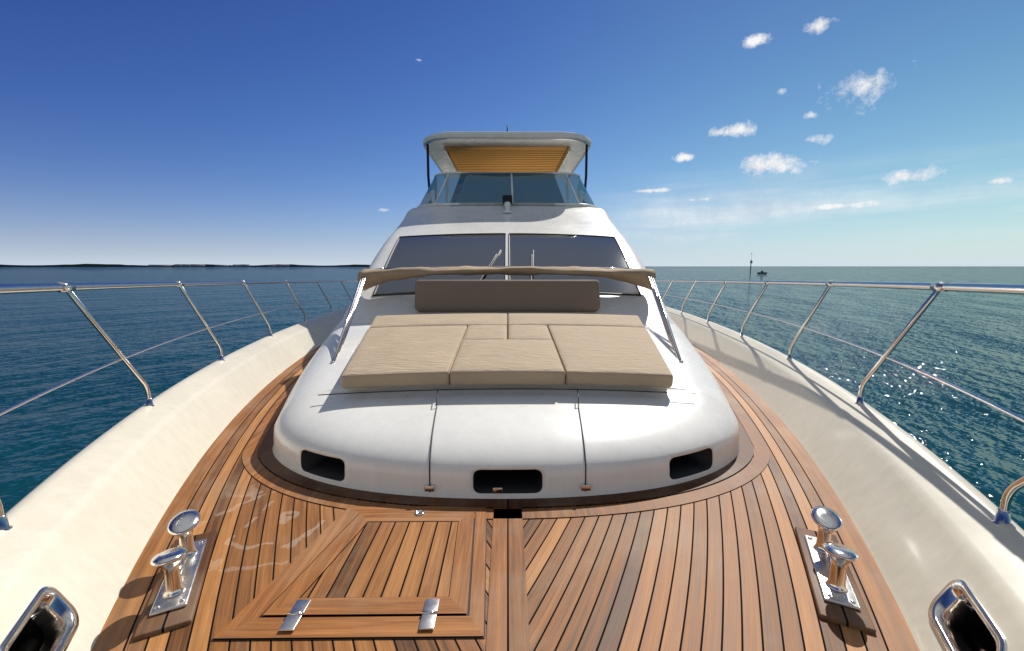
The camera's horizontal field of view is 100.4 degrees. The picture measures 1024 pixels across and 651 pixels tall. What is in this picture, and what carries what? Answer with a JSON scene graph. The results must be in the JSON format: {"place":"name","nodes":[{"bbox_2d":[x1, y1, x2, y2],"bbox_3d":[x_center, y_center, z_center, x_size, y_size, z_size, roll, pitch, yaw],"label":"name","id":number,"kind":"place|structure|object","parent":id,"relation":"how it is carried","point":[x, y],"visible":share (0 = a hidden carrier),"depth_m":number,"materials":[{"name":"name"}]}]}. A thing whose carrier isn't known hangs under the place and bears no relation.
{"place":"outdoors","nodes":[
{"label":"outdoors","id":0,"kind":"place"},
{"bbox_2d":[0,264,369,266],"bbox_3d":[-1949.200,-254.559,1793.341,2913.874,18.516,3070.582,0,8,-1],"label":"land","id":1,"kind":"structure","parent":0,"point":[121,265],"depth_m":2488.53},
{"bbox_2d":[148,264,289,266],"bbox_3d":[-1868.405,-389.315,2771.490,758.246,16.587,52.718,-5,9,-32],"label":"shore buildings","id":2,"kind":"structure","parent":1,"relation":"on","point":[203,265],"depth_m":2717.13,"materials":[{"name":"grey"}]},
{"bbox_2d":[92,344,919,650],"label":"teak deck","id":3,"kind":"structure","parent":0,"point":[724,572],"depth_m":1.72,"materials":[{"name":"brown wood"}]},
{"bbox_2d":[0,307,347,650],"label":"bulwark","id":4,"kind":"object","parent":3,"relation":"on","point":[84,522],"visible":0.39,"depth_m":1.93,"materials":[{"name":"white plastic"}]},
{"bbox_2d":[0,586,78,650],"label":"fairlead","id":5,"kind":"object","parent":4,"relation":"attached to","point":[48,619],"visible":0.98,"depth_m":1.33,"materials":[{"name":"silver metal"}]},
{"bbox_2d":[0,280,357,530],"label":"railing","id":6,"kind":"object","parent":4,"relation":"on","point":[68,288],"visible":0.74,"depth_m":2.41,"materials":[{"name":"silver metal"}]},
{"bbox_2d":[133,509,216,640],"bbox_3d":[-1.281,0.895,1.645,0.155,0.206,0.560,-4,9,-27],"label":"cleat","id":7,"kind":"object","parent":3,"relation":"on","point":[182,563],"visible":0.99,"depth_m":1.54,"materials":[{"name":"silver metal"}]},
{"bbox_2d":[211,506,486,640],"bbox_3d":[-0.534,0.954,1.762,0.885,0.020,0.770,0,8,-1],"label":"deck hatch","id":8,"kind":"object","parent":3,"relation":"on","point":[401,572],"visible":1,"depth_m":1.62,"materials":[{"name":"brown wood"}]},
{"bbox_2d":[242,376,769,518],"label":"deck border trim","id":9,"kind":"structure","parent":3,"relation":"on","point":[261,473],"depth_m":2.28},
{"bbox_2d":[273,320,739,498],"bbox_3d":[-0.042,0.306,4.066,4.745,0.716,3.851,0,8,-1],"label":"coachroof","id":10,"kind":"object","parent":3,"relation":"on","point":[521,443],"visible":0.77,"depth_m":2.49,"materials":[{"name":"white plastic"}]},
{"bbox_2d":[330,266,682,363],"bbox_3d":[-0.047,-0.208,4.491,3.590,0.827,2.114,0,8,-1],"label":"bimini frame","id":11,"kind":"object","parent":10,"relation":"on","point":[362,279],"visible":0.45,"depth_m":4.49,"materials":[{"name":"silver metal"}]},
{"bbox_2d":[357,266,655,290],"bbox_3d":[-0.057,-0.596,5.399,3.640,0.318,0.426,0,8,-1],"label":"bimini canvas","id":12,"kind":"object","parent":11,"relation":"attached to","point":[376,277],"visible":0.99,"depth_m":5.24,"materials":[{"name":"beige fabric"}]},
{"bbox_2d":[341,313,672,388],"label":"sunpad cushions","id":13,"kind":"object","parent":10,"relation":"on","point":[482,349],"visible":1,"depth_m":3.24,"materials":[{"name":"beige fabric"}]},
{"bbox_2d":[318,388,695,492],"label":"panel seams","id":14,"kind":"object","parent":10,"relation":"on","point":[429,488],"visible":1,"depth_m":2.74,"materials":[{"name":"black rubber"}]},
{"bbox_2d":[341,206,672,324],"bbox_3d":[-0.108,-1.472,10.244,5.280,2.540,11.300,0,8,-1],"label":"deckhouse","id":15,"kind":"object","parent":10,"relation":"on","point":[427,220],"visible":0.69,"depth_m":7.34,"materials":[{"name":"white plastic"}]},
{"bbox_2d":[425,205,586,206],"bbox_3d":[-0.107,-2.555,9.973,4.200,0.320,2.140,0,8,-1],"label":"flybridge ledge","id":16,"kind":"object","parent":15,"relation":"on","point":[503,205],"visible":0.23,"depth_m":9.00,"materials":[{"name":"white plastic"}]},
{"bbox_2d":[374,234,638,294],"bbox_3d":[-0.066,-0.950,6.248,3.560,0.904,1.800,0,8,-1],"label":"windshield","id":17,"kind":"object","parent":15,"relation":"attached to","point":[485,249],"visible":0.77,"depth_m":6.33,"materials":[{"name":"grey glass"}]},
{"bbox_2d":[417,172,596,207],"bbox_3d":[-0.107,-3.046,9.906,4.060,0.772,2.002,0,8,-1],"label":"windscreen frame","id":18,"kind":"object","parent":15,"relation":"on","point":[513,203],"visible":0.77,"depth_m":9.14,"materials":[{"name":"silver metal"}]},
{"bbox_2d":[420,174,593,204],"bbox_3d":[-0.107,-3.052,9.918,4.000,0.720,1.967,0,8,-1],"label":"flybridge windscreen","id":19,"kind":"object","parent":18,"relation":"in","point":[495,188],"visible":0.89,"depth_m":9.19,"materials":[{"name":"glass"}]},
{"bbox_2d":[426,124,587,187],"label":"roof support poles","id":20,"kind":"object","parent":15,"relation":"on","point":[586,163],"visible":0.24,"depth_m":9.98,"materials":[{"name":"metal"}]},
{"bbox_2d":[423,131,591,172],"bbox_3d":[-0.127,-4.493,11.592,3.980,0.215,4.440,0,8,-1],"label":"hardtop","id":21,"kind":"object","parent":20,"relation":"on","point":[575,143],"visible":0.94,"depth_m":9.78,"materials":[{"name":"white plastic"}]},
{"bbox_2d":[443,147,570,171],"bbox_3d":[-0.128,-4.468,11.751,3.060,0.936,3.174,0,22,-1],"label":"hardtop slats","id":22,"kind":"object","parent":21,"relation":"attached to","point":[507,159],"visible":0.76,"depth_m":11.33,"materials":[{"name":"brown wood"}]},
{"bbox_2d":[415,280,599,311],"bbox_3d":[-0.053,-0.348,5.019,2.160,0.370,0.180,0,-6,-1],"label":"backrest bolster","id":23,"kind":"object","parent":15,"relation":"on","point":[507,295],"visible":1,"depth_m":4.93,"materials":[{"name":"brown fabric"}]},
{"bbox_2d":[373,233,641,295],"bbox_3d":[-0.066,-0.950,6.240,3.576,0.926,1.840,0,8,-1],"label":"windshield frame","id":24,"kind":"object","parent":15,"relation":"on","point":[496,256],"visible":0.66,"depth_m":6.31,"materials":[{"name":"stainless steel"}]},
{"bbox_2d":[502,195,512,212],"bbox_3d":[-0.093,-2.463,8.653,0.220,0.398,0.540,0,8,-1],"label":"searchlight","id":25,"kind":"object","parent":15,"relation":"on","point":[507,200],"visible":0.98,"depth_m":8.74,"materials":[{"name":"white metal"}]},
{"bbox_2d":[486,507,529,650],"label":"center deck plank","id":26,"kind":"object","parent":3,"relation":"on","point":[507,625],"visible":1,"depth_m":1.59,"materials":[{"name":"brown wood"}]},
{"bbox_2d":[795,506,875,634],"bbox_3d":[1.249,0.891,1.672,0.155,0.206,0.560,4,9,26],"label":"cleat","id":27,"kind":"object","parent":3,"relation":"on","point":[827,557],"visible":1,"depth_m":1.56,"materials":[{"name":"silver metal"}]},
{"bbox_2d":[665,306,1023,650],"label":"bulwark","id":28,"kind":"object","parent":3,"relation":"on","point":[921,515],"visible":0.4,"depth_m":1.89,"materials":[{"name":"white plastic"}]},
{"bbox_2d":[655,280,1023,523],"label":"railing","id":29,"kind":"object","parent":28,"relation":"on","point":[1003,514],"visible":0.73,"depth_m":2.25,"materials":[{"name":"silver metal"}]},
{"bbox_2d":[928,579,1007,650],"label":"fairlead","id":30,"kind":"object","parent":28,"relation":"attached to","point":[960,618],"visible":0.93,"depth_m":1.36,"materials":[{"name":"silver metal"}]},
{"bbox_2d":[0,266,1023,529],"bbox_3d":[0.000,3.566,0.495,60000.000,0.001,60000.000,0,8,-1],"label":"sea water","id":31,"kind":"structure","parent":0,"point":[972,342],"depth_m":21.78,"materials":[{"name":"blue liquid"}]},
{"bbox_2d":[0,0,1023,265],"label":"sky","id":32,"kind":"structure","parent":0,"point":[133,132],"materials":[{"name":"blue"}]}
]}

